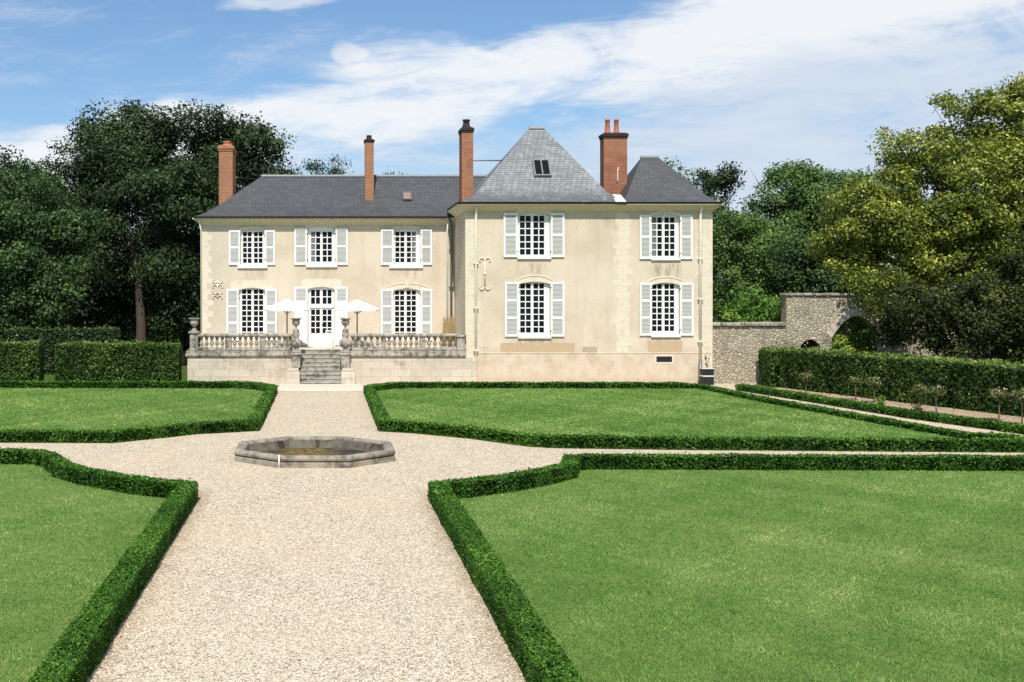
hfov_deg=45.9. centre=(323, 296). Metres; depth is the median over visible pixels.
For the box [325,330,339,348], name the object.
garden chair
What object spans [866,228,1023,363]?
dark tree
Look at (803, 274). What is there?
woodland tree
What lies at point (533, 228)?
window
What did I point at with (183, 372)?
ground
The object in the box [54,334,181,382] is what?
clipped hedge
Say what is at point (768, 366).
clipped hedge
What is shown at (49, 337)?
clipped hedge
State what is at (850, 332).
woodland
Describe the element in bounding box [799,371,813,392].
standard rose
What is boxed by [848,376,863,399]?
standard rose
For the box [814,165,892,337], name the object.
woodland tree
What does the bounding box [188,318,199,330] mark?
stone urn
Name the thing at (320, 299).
door
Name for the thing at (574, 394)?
lawn
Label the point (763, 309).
shrub
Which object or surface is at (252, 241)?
window
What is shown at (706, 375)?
planter
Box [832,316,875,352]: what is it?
shrub
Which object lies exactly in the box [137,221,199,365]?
young tree
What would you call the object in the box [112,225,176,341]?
tree
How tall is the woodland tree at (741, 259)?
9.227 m
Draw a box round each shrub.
[713,287,780,321]
[830,331,855,351]
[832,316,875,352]
[874,395,886,404]
[908,398,928,410]
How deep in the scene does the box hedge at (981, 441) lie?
30.66 m
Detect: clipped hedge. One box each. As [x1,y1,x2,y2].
[0,321,120,374]
[0,335,44,381]
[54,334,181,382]
[758,342,800,386]
[777,338,1023,417]
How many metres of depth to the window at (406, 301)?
57.54 m
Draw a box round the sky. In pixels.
[0,0,1023,292]
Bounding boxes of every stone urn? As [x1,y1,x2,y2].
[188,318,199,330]
[290,318,301,330]
[339,318,350,330]
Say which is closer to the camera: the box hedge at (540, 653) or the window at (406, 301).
the box hedge at (540, 653)
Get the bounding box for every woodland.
[0,231,199,350]
[713,201,1018,346]
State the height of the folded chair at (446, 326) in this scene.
1.434 m
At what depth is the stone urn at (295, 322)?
52.60 m
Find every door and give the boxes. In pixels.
[308,287,333,345]
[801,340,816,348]
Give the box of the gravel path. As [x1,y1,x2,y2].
[0,384,1023,681]
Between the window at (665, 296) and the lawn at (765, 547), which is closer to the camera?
the lawn at (765, 547)
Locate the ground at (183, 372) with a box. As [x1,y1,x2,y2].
[44,347,1023,387]
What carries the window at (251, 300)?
in the manor house
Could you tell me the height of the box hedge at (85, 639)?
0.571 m
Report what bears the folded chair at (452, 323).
on the terrace
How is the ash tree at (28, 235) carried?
on the ground at (183, 372)
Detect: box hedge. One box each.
[0,378,278,442]
[0,447,199,681]
[363,379,1023,452]
[427,451,1023,681]
[734,383,1023,433]
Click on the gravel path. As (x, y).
(206, 462)
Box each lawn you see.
[0,388,262,441]
[0,464,171,681]
[376,388,1016,451]
[432,469,1023,681]
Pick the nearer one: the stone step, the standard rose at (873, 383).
the standard rose at (873, 383)
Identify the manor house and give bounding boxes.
[192,119,723,383]
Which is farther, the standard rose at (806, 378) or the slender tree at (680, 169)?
the slender tree at (680, 169)
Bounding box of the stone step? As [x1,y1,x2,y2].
[277,384,363,390]
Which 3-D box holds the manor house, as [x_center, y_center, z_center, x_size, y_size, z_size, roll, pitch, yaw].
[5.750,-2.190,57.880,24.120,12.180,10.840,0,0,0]
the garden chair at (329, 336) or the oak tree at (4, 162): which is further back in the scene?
the oak tree at (4, 162)
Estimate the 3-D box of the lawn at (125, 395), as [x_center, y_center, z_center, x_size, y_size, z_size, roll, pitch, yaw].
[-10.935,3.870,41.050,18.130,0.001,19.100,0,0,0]
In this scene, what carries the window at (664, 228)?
in the manor house
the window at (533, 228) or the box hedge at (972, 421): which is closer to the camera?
the box hedge at (972, 421)
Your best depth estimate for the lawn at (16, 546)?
18.35 m
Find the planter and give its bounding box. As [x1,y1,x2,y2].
[699,353,713,384]
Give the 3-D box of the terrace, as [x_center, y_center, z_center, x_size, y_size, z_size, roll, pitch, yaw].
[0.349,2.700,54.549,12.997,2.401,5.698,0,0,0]
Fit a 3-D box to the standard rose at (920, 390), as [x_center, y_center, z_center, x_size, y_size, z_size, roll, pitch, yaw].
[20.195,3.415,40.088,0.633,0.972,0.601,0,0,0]
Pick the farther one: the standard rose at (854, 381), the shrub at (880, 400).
the standard rose at (854, 381)
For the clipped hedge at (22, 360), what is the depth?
52.42 m
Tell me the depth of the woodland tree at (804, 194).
78.90 m
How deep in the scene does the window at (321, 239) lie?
57.51 m
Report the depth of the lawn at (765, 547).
17.05 m
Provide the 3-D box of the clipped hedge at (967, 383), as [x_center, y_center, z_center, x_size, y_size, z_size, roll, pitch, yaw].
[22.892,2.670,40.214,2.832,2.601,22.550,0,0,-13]
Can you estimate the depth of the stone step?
49.63 m
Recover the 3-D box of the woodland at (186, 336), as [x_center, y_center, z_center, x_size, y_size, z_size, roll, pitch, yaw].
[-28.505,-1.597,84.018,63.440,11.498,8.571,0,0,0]
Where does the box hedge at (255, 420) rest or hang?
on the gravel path
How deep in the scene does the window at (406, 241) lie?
57.51 m
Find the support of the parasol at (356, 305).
on the terrace
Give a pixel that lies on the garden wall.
(811, 319)
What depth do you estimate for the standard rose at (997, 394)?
37.14 m
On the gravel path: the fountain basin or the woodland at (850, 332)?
the fountain basin
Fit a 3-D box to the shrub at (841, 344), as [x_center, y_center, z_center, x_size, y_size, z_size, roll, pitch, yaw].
[22.982,2.716,52.399,1.114,2.382,1.087,0,0,23]
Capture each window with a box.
[237,229,267,267]
[239,288,264,338]
[306,226,336,266]
[389,229,422,267]
[394,289,419,338]
[517,213,550,258]
[518,282,550,338]
[651,214,680,259]
[651,283,680,336]
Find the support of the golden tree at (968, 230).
on the ground at (183, 372)
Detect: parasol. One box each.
[263,298,310,347]
[334,299,379,347]
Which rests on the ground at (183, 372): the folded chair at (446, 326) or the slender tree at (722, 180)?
the slender tree at (722, 180)
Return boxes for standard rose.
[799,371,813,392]
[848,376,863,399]
[863,376,881,402]
[909,383,927,409]
[926,384,946,411]
[988,386,1010,419]
[1009,387,1023,423]
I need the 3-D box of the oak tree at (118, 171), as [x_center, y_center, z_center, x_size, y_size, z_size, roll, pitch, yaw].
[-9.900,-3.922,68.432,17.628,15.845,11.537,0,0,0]
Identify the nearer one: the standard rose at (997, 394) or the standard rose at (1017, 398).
the standard rose at (1017, 398)
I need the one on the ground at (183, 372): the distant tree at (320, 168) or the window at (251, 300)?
the distant tree at (320, 168)
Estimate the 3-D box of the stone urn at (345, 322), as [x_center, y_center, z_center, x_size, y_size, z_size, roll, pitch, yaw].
[0.990,1.225,52.730,0.530,0.550,0.530,0,0,0]
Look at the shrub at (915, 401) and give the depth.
40.29 m
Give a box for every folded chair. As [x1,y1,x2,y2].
[442,317,450,346]
[449,314,455,346]
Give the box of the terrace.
[185,330,476,383]
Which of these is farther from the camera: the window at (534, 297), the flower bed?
the window at (534, 297)
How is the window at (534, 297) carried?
in the manor house
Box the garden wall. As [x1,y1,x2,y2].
[713,293,1009,383]
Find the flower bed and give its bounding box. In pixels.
[774,387,1023,423]
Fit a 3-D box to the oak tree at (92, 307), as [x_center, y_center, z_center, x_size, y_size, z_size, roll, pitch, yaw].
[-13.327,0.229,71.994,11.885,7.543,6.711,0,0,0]
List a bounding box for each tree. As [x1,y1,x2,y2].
[0,145,57,212]
[0,158,109,328]
[8,97,300,342]
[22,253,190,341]
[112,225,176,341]
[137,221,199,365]
[292,154,353,174]
[662,156,704,189]
[690,161,746,321]
[713,206,796,315]
[737,158,855,291]
[764,225,896,307]
[803,71,1023,320]
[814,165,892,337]
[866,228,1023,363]
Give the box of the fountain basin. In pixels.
[234,436,395,467]

